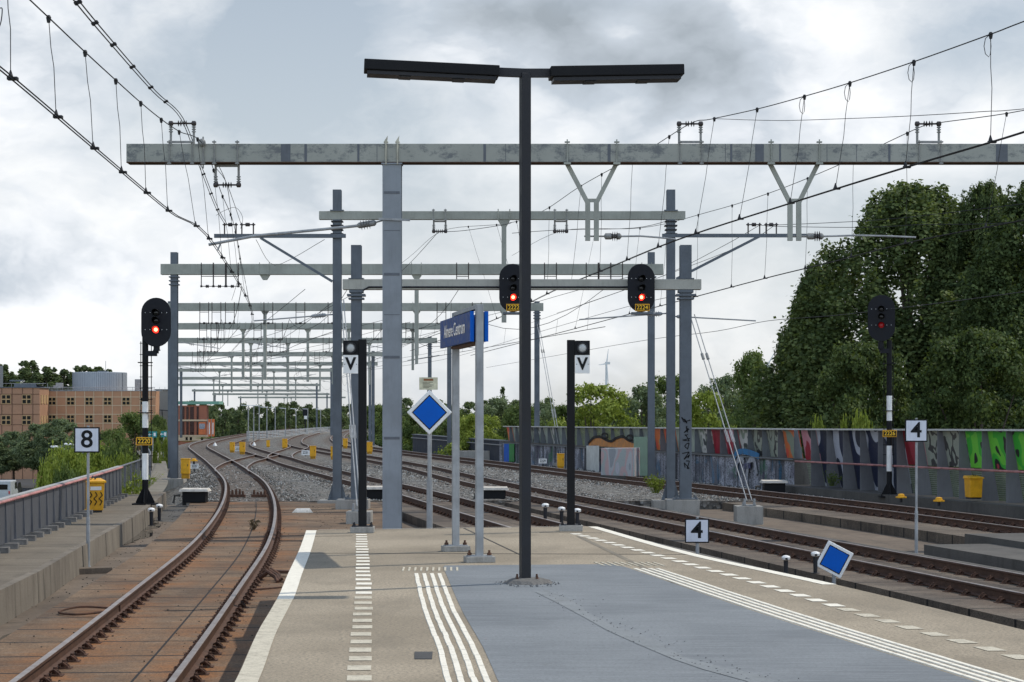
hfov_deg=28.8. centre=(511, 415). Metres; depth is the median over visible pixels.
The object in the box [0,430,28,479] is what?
street tree
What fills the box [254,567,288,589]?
rail lubricator
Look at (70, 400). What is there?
window
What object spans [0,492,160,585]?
walkway
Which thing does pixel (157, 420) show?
street tree
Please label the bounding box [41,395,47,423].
side windows
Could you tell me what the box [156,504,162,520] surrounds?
trackside post
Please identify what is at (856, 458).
steel parapet
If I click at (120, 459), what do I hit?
bush
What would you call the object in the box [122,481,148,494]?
weed plant
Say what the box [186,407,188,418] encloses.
window
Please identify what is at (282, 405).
wood tree
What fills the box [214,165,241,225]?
feeder cable
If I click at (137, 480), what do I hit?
weed plant
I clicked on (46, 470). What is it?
bush
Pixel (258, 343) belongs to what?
overhead line
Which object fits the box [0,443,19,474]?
street tree
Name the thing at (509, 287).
railway signal
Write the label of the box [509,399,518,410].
wood tree
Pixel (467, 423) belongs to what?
broadleaf tree
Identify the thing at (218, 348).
overhead line
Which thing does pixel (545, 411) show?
broadleaf tree
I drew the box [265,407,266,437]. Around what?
platform light
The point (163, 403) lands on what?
grey block
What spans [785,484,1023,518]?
parapet kerb
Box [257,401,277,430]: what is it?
wood tree
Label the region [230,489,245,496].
track clamp
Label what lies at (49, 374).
poplar tree
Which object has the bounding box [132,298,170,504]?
railway signal
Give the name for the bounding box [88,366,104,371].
poplar tree
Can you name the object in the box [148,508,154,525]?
trackside post
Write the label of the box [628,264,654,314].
railway signal
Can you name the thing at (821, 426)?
bush
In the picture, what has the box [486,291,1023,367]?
contact cable
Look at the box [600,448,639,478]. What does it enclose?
relay cabinet
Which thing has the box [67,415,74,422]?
window
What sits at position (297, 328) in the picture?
feeder cable
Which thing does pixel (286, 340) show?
catenary portal
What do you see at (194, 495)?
junction box
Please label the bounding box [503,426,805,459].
steel parapet
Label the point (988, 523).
railway track
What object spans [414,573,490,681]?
tactile strip
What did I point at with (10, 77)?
overhead line
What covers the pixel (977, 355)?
maple tree
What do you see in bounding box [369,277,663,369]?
contact cable
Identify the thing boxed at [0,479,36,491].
street
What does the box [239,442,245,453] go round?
point machine cabinet
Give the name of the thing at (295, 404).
wood tree
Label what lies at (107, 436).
street tree
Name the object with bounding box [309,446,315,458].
point machine cabinet
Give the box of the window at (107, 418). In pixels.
[104,415,111,422]
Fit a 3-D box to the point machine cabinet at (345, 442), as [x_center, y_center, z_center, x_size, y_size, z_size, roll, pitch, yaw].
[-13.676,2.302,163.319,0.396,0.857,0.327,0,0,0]
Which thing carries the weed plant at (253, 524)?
on the track deck at (109, 659)
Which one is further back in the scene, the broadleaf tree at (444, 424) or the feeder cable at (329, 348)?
the broadleaf tree at (444, 424)
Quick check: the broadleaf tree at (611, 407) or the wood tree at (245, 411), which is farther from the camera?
the wood tree at (245, 411)
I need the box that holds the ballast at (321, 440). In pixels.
[138,429,761,508]
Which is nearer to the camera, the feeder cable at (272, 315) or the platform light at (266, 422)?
the feeder cable at (272, 315)
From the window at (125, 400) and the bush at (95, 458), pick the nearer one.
the bush at (95, 458)
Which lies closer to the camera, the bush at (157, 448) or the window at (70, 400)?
the bush at (157, 448)
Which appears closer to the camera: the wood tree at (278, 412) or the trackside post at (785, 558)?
the trackside post at (785, 558)
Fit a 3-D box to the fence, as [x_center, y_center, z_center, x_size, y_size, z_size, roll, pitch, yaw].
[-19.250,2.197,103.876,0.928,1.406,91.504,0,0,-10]
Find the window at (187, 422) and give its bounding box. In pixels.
[186,421,188,434]
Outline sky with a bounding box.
[0,0,1023,417]
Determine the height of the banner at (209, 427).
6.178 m
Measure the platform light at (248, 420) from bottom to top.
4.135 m
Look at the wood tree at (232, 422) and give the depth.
405.95 m
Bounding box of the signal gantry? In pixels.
[335,245,700,514]
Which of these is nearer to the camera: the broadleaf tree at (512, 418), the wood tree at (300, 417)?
the broadleaf tree at (512, 418)
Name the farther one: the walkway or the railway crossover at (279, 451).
the railway crossover at (279, 451)
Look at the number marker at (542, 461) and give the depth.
102.98 m
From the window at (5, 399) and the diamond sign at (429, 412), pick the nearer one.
the diamond sign at (429, 412)
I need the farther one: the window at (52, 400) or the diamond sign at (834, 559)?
the window at (52, 400)
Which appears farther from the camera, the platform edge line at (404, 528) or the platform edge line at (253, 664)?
the platform edge line at (404, 528)
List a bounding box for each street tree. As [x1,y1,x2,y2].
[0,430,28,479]
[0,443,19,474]
[8,422,54,474]
[31,417,77,465]
[100,428,138,467]
[112,410,162,470]
[150,412,167,449]
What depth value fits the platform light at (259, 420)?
215.97 m
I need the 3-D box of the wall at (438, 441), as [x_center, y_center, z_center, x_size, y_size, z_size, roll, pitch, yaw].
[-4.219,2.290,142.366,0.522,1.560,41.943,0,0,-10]
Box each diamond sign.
[407,377,451,528]
[818,541,852,583]
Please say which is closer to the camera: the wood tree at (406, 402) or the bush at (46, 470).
the bush at (46, 470)
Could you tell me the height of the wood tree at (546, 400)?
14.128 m
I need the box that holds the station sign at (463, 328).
[440,304,494,562]
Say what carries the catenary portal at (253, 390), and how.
on the ballast at (321, 440)
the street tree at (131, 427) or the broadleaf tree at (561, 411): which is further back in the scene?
the broadleaf tree at (561, 411)
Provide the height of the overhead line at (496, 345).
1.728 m
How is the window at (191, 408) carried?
in the brick building
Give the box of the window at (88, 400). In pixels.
[85,397,92,404]
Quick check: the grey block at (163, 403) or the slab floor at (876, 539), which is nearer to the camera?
the slab floor at (876, 539)
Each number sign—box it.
[74,425,99,566]
[685,517,708,553]
[905,418,926,553]
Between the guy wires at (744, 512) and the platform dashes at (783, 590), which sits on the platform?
the platform dashes at (783, 590)
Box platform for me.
[235,526,1023,681]
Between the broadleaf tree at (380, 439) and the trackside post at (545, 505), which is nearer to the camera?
the trackside post at (545, 505)
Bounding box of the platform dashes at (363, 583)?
[355,534,371,593]
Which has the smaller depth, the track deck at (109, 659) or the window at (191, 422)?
the track deck at (109, 659)
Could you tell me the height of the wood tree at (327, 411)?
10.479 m
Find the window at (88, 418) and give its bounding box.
[85,415,92,422]
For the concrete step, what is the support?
on the slab floor at (876, 539)
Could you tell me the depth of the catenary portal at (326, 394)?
469.81 m
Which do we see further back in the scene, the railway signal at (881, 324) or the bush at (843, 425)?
the bush at (843, 425)
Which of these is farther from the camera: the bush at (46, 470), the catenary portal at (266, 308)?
the catenary portal at (266, 308)
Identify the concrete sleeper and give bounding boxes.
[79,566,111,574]
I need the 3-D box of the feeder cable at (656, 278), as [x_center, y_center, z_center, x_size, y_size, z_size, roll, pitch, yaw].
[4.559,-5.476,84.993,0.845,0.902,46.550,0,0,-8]
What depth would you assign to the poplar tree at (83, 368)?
391.76 m
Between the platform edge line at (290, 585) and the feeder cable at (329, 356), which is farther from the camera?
the feeder cable at (329, 356)
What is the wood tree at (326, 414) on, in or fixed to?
on the ground
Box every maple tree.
[801,338,916,460]
[901,323,1023,500]
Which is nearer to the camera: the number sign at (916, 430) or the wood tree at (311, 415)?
the number sign at (916, 430)
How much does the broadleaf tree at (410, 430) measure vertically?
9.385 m
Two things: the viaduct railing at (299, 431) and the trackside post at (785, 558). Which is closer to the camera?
the trackside post at (785, 558)
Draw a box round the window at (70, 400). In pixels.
[67,397,74,404]
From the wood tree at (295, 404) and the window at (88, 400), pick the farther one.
the wood tree at (295, 404)
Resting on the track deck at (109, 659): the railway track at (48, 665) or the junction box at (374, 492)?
the railway track at (48, 665)
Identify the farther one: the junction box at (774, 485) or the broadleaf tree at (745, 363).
the broadleaf tree at (745, 363)
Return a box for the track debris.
[7,505,346,680]
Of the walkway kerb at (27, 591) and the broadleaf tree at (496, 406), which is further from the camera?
the broadleaf tree at (496, 406)
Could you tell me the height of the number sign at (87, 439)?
2.647 m
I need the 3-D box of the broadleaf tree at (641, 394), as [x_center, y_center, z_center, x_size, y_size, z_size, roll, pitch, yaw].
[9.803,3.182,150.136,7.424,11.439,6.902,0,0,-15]
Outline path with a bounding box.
[137,451,167,491]
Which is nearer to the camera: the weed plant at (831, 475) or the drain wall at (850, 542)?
the drain wall at (850, 542)
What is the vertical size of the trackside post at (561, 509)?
0.446 m
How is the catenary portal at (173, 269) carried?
on the ballast at (321, 440)
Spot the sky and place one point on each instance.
(83, 248)
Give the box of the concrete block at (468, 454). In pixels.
[460,451,489,459]
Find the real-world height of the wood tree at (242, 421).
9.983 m
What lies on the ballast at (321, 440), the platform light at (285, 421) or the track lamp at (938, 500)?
the platform light at (285, 421)
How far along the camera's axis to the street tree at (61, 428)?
220.93 m
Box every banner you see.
[208,419,210,435]
[211,419,214,436]
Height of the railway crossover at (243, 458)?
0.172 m
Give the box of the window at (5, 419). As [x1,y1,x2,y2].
[1,415,10,424]
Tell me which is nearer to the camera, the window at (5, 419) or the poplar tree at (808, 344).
the poplar tree at (808, 344)
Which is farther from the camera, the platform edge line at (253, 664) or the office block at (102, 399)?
the office block at (102, 399)
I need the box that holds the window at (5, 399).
[1,395,10,403]
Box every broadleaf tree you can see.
[345,403,381,443]
[375,416,415,446]
[402,413,444,450]
[423,404,473,437]
[435,411,500,455]
[470,396,510,438]
[496,403,544,439]
[531,400,556,425]
[546,381,645,441]
[552,403,584,444]
[605,382,665,428]
[634,373,703,427]
[675,389,736,427]
[695,373,747,427]
[716,347,774,429]
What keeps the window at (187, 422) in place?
in the brick building
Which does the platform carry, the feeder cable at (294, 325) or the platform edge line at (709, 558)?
the platform edge line at (709, 558)
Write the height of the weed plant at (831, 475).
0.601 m
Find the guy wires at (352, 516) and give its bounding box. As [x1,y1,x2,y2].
[341,300,372,523]
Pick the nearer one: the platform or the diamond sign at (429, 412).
the platform
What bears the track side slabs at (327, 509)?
on the slab floor at (876, 539)
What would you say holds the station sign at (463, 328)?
on the platform
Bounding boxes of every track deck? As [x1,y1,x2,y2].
[0,502,318,681]
[376,502,725,560]
[505,502,1023,629]
[722,502,1009,543]
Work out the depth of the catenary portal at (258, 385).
359.81 m
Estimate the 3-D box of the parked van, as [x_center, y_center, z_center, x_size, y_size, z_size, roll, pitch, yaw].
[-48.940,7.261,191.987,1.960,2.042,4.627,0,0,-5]
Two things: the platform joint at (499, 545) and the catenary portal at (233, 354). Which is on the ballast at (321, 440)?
the catenary portal at (233, 354)
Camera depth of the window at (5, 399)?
259.89 m
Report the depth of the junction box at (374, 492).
63.73 m
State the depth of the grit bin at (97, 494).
48.62 m
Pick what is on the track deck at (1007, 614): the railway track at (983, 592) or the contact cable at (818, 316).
the railway track at (983, 592)
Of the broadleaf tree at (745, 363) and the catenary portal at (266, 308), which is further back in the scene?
the broadleaf tree at (745, 363)
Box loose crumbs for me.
[496,581,798,678]
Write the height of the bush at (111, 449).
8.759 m
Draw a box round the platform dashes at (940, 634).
[837,608,1023,658]
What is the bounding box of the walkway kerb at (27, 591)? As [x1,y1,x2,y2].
[0,492,166,625]
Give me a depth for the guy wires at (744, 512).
54.02 m
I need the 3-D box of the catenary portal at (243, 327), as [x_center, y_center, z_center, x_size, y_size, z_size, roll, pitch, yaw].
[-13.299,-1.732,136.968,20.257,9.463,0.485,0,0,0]
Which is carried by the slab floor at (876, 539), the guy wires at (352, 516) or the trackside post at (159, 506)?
the guy wires at (352, 516)
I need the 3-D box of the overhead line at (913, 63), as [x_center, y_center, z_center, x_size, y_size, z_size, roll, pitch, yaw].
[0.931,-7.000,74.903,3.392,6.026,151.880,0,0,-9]
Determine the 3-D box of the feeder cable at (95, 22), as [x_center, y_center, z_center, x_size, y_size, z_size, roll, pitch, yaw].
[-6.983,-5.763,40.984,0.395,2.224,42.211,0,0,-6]
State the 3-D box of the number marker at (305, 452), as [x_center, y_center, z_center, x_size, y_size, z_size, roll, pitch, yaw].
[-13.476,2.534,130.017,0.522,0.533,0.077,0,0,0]
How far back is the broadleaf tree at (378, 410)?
238.97 m
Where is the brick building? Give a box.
[178,401,222,444]
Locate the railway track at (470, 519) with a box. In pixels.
[235,428,564,527]
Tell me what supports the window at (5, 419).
in the office block at (23, 406)
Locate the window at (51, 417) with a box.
[49,415,55,421]
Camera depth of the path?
89.09 m
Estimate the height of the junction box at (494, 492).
0.477 m
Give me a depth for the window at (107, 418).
265.28 m
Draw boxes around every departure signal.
[343,339,374,532]
[559,340,589,531]
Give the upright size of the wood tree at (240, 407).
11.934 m
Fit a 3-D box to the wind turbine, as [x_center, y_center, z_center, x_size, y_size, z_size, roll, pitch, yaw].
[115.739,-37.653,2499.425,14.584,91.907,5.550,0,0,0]
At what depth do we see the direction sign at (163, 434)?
149.97 m
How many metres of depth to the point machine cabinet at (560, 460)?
99.85 m
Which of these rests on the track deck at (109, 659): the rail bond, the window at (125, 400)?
the rail bond
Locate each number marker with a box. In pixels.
[190,464,198,471]
[302,450,309,455]
[539,459,546,465]
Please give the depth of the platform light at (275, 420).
237.97 m
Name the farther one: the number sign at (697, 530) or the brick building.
the brick building
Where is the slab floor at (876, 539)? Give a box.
[402,509,940,553]
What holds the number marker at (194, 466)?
on the ballast at (321, 440)
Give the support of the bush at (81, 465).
on the ground
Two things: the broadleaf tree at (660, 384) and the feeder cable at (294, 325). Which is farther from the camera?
the broadleaf tree at (660, 384)
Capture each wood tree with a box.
[209,402,229,421]
[209,404,224,436]
[215,409,230,436]
[225,409,251,435]
[227,409,244,432]
[237,401,254,430]
[242,408,252,428]
[245,404,268,431]
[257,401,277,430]
[267,406,286,430]
[276,402,293,424]
[278,406,300,429]
[285,401,299,425]
[291,410,309,428]
[301,402,323,428]
[313,410,328,425]
[318,408,329,425]
[322,415,344,428]
[328,404,349,428]
[345,404,350,419]
[402,397,413,409]
[402,408,420,446]
[461,401,474,435]
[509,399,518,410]
[541,396,556,417]
[723,401,735,415]
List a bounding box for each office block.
[0,366,49,478]
[49,361,162,450]
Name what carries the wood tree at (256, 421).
on the ground
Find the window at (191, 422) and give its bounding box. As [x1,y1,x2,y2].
[190,421,193,434]
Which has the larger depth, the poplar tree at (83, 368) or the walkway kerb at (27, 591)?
the poplar tree at (83, 368)
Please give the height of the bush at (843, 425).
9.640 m
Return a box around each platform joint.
[380,528,686,554]
[577,536,694,590]
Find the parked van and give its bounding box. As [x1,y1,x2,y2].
[0,480,17,497]
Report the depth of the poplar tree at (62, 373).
388.30 m
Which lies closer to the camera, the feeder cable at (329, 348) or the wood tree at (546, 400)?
the feeder cable at (329, 348)
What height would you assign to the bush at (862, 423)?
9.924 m
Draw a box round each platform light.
[242,405,248,441]
[249,405,253,440]
[254,405,259,439]
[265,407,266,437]
[269,407,275,437]
[283,408,285,436]
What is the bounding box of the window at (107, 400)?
[104,397,111,404]
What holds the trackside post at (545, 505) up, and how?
on the track deck at (415, 516)
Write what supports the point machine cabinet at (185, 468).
on the ballast at (321, 440)
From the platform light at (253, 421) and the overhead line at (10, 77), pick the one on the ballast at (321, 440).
the platform light at (253, 421)
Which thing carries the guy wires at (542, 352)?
on the ballast at (321, 440)
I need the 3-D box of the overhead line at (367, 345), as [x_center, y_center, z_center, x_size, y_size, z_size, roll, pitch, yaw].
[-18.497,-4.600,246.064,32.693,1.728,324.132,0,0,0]
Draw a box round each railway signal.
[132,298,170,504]
[303,408,306,431]
[499,264,518,314]
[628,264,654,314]
[868,295,896,496]
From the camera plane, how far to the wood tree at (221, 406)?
438.63 m
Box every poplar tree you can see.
[0,364,21,386]
[9,360,43,385]
[40,366,60,389]
[51,369,71,389]
[64,365,93,388]
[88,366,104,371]
[730,179,1004,447]
[764,258,861,423]
[909,176,1023,492]
[919,180,1023,473]
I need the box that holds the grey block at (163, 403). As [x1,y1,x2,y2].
[155,389,167,442]
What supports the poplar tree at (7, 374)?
on the ground
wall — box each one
[411,434,508,460]
[499,432,810,489]
[642,506,1023,573]
[646,540,763,568]
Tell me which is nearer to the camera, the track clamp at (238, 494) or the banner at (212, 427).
the track clamp at (238, 494)
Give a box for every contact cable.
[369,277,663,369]
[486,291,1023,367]
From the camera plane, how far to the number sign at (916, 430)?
41.69 m
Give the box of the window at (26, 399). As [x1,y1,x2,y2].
[22,395,30,403]
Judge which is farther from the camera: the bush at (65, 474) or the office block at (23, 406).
the office block at (23, 406)
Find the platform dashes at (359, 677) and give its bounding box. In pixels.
[347,596,372,680]
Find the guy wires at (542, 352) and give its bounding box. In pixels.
[537,322,560,466]
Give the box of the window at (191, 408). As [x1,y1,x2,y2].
[190,407,193,418]
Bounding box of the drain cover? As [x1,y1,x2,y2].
[415,652,432,658]
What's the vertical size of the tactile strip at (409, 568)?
0.008 m
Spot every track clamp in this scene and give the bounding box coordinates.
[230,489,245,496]
[251,490,266,496]
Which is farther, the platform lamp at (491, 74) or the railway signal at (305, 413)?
the railway signal at (305, 413)
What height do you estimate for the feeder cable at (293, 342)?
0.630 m
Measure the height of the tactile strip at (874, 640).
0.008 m
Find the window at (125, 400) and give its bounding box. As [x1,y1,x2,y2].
[122,397,129,404]
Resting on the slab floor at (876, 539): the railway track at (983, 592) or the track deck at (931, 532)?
the track deck at (931, 532)
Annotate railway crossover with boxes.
[214,453,278,473]
[267,445,308,458]
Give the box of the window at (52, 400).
[49,397,55,404]
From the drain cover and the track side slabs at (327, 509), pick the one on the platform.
the drain cover
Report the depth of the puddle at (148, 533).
47.28 m
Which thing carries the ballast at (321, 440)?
on the viaduct
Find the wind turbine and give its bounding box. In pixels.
[600,349,609,390]
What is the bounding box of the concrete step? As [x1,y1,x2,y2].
[924,533,1023,571]
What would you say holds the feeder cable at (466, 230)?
hanging from the catenary portal at (337, 215)
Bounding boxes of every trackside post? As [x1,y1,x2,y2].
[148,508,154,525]
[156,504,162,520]
[542,503,548,518]
[558,507,564,522]
[575,508,580,523]
[781,555,789,573]
[811,551,819,573]
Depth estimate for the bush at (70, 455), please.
103.76 m
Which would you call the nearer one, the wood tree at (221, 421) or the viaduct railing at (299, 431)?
the viaduct railing at (299, 431)
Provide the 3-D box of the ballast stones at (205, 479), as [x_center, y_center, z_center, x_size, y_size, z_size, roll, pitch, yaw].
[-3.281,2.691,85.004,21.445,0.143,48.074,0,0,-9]
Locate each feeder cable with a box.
[73,0,226,223]
[209,320,381,353]
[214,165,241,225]
[227,289,304,338]
[240,324,439,357]
[241,297,346,341]
[241,322,408,355]
[247,331,436,366]
[249,302,332,351]
[256,221,664,270]
[534,225,774,321]
[713,109,1020,120]
[761,203,1023,227]
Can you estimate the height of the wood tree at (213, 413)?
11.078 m
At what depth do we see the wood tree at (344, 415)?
389.80 m
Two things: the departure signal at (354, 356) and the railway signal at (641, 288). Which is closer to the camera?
the departure signal at (354, 356)
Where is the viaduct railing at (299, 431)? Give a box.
[246,427,329,441]
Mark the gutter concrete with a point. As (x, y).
(175, 514)
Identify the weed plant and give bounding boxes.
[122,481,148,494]
[123,468,162,491]
[248,518,260,529]
[643,474,664,492]
[823,470,842,485]
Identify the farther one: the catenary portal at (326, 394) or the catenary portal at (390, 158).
the catenary portal at (326, 394)
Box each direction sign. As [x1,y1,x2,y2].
[148,431,156,450]
[161,431,166,454]
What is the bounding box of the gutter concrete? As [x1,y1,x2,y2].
[154,506,187,521]
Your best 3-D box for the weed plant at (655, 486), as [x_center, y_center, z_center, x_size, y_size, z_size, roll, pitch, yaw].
[4.550,2.135,63.475,0.771,0.679,0.736,0,0,-35]
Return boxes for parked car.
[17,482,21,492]
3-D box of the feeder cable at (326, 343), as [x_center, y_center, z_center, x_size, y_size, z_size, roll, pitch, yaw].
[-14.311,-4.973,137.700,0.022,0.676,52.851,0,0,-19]
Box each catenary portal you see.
[126,120,1023,528]
[161,252,662,491]
[168,301,542,468]
[178,322,451,454]
[178,337,436,391]
[178,351,381,445]
[178,361,377,440]
[178,368,332,437]
[178,377,329,401]
[178,383,318,429]
[192,389,318,405]
[212,393,329,420]
[214,189,805,508]
[238,396,345,404]
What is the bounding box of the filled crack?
[536,590,773,681]
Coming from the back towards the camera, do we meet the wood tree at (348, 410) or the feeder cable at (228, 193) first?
the wood tree at (348, 410)
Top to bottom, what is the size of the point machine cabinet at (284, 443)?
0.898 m
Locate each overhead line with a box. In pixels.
[0,0,253,349]
[179,287,294,396]
[218,290,346,396]
[279,291,457,392]
[325,290,604,386]
[402,21,1023,350]
[470,110,1023,355]
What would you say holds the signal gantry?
on the slab floor at (876, 539)
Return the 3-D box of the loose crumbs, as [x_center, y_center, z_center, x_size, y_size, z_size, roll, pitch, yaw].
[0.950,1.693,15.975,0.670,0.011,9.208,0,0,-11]
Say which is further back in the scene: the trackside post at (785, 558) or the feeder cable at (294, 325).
the feeder cable at (294, 325)
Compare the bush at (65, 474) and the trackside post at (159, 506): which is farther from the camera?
the bush at (65, 474)
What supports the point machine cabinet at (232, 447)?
on the ballast at (321, 440)
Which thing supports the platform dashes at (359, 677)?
on the platform
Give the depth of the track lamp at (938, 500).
54.92 m
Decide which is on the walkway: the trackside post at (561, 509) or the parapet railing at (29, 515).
the parapet railing at (29, 515)
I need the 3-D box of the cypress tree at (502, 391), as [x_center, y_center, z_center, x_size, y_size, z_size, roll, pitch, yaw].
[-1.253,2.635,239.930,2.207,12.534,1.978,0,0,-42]
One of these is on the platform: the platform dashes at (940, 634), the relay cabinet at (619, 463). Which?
the platform dashes at (940, 634)
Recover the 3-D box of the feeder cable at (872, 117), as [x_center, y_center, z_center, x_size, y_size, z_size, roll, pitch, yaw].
[9.965,-4.581,23.832,1.170,3.974,41.809,0,0,-17]
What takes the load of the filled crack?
on the platform
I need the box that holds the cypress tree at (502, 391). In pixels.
[500,386,505,408]
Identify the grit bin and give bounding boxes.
[84,476,105,512]
[963,474,983,498]
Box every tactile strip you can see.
[402,562,664,570]
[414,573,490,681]
[633,568,1023,681]
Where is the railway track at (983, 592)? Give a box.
[287,429,1023,606]
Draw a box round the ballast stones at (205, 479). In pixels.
[179,465,856,500]
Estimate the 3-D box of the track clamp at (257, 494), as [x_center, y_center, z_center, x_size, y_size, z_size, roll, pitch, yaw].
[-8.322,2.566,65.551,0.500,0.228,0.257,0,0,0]
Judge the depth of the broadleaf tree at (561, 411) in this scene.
209.50 m
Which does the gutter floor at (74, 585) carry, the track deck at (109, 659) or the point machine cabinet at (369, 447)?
the track deck at (109, 659)
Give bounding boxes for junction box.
[172,488,210,503]
[367,486,381,499]
[473,486,508,498]
[755,480,787,492]
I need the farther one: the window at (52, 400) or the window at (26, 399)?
the window at (52, 400)
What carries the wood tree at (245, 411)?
on the ground
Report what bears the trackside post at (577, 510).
on the track deck at (415, 516)
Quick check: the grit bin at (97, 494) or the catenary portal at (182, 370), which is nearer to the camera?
the grit bin at (97, 494)
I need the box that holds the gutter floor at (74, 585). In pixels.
[0,505,174,637]
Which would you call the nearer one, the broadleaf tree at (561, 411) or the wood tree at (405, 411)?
the broadleaf tree at (561, 411)
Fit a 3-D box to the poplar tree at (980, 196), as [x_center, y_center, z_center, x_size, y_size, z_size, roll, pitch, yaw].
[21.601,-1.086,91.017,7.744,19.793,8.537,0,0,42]
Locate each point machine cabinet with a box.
[180,458,190,478]
[229,442,234,452]
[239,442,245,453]
[282,439,286,448]
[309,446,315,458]
[343,438,347,448]
[367,442,372,453]
[557,453,563,468]
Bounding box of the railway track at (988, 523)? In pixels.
[330,430,1023,532]
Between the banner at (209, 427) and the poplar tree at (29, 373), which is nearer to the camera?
the banner at (209, 427)
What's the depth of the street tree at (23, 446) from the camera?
224.62 m
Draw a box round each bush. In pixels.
[34,450,59,488]
[46,438,90,476]
[52,461,83,483]
[69,453,99,475]
[81,440,109,471]
[97,455,123,486]
[100,434,126,466]
[113,446,133,484]
[152,437,161,462]
[161,437,167,467]
[403,436,412,447]
[493,434,502,439]
[809,413,825,485]
[840,414,847,428]
[849,407,872,428]
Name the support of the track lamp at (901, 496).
on the parapet kerb at (996, 508)
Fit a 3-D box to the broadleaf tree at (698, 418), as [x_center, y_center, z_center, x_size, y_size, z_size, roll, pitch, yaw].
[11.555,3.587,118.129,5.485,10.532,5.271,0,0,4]
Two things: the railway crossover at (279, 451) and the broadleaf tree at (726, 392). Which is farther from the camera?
the broadleaf tree at (726, 392)
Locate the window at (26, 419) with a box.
[22,415,30,424]
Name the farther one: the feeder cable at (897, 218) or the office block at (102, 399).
the office block at (102, 399)
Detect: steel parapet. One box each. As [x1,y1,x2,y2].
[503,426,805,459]
[795,429,1023,502]
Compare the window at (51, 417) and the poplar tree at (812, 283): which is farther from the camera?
the window at (51, 417)
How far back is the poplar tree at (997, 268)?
84.47 m
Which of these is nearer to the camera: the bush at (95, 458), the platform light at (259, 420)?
the bush at (95, 458)
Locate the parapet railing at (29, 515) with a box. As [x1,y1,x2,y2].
[0,466,127,552]
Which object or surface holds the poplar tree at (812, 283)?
on the ground
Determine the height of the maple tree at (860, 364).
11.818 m
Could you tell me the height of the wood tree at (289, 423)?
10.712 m
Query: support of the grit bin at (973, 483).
on the parapet kerb at (996, 508)
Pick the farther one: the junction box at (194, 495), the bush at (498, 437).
the bush at (498, 437)
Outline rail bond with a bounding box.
[58,602,121,615]
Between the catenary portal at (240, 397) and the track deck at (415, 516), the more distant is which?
the catenary portal at (240, 397)
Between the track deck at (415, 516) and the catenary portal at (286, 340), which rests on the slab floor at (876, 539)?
the track deck at (415, 516)
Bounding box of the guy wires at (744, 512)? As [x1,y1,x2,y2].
[692,314,762,524]
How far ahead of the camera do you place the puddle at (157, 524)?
50.67 m
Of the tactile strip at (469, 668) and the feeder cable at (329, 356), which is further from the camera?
the feeder cable at (329, 356)
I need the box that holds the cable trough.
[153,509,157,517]
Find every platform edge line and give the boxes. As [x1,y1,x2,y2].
[235,599,292,681]
[277,530,315,598]
[325,526,544,529]
[591,527,832,583]
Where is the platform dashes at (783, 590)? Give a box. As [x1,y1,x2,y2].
[570,533,843,605]
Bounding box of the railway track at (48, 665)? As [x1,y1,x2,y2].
[9,428,300,681]
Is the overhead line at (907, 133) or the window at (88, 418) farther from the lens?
the window at (88, 418)
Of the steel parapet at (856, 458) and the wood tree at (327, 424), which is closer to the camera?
the steel parapet at (856, 458)
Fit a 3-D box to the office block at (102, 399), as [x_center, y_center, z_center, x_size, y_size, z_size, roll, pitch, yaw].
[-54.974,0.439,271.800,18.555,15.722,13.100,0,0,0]
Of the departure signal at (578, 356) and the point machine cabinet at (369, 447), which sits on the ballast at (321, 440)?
the point machine cabinet at (369, 447)
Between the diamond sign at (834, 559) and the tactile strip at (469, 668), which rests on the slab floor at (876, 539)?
the diamond sign at (834, 559)
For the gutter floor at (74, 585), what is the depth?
33.75 m
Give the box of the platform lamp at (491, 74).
[364,59,683,584]
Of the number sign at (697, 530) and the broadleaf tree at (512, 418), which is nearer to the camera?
the number sign at (697, 530)
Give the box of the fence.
[120,436,150,493]
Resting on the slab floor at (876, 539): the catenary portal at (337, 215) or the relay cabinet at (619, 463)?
the catenary portal at (337, 215)
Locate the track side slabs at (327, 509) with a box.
[307,502,381,529]
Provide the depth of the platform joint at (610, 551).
23.98 m
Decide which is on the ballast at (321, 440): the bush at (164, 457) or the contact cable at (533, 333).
the bush at (164, 457)
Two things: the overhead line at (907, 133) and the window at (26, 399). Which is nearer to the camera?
the overhead line at (907, 133)
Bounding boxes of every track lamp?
[896,494,906,501]
[933,497,944,505]
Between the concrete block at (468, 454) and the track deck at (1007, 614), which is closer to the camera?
the track deck at (1007, 614)
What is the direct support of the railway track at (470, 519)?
on the track deck at (415, 516)
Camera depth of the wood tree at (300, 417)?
402.28 m
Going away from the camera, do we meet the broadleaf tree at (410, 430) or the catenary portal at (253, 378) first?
the broadleaf tree at (410, 430)
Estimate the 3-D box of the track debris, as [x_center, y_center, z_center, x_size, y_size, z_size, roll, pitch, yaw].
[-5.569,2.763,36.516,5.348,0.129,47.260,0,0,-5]
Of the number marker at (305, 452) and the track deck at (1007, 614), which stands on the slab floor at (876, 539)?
the track deck at (1007, 614)
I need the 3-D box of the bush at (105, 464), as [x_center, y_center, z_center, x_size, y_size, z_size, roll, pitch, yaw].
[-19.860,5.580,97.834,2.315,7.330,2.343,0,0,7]

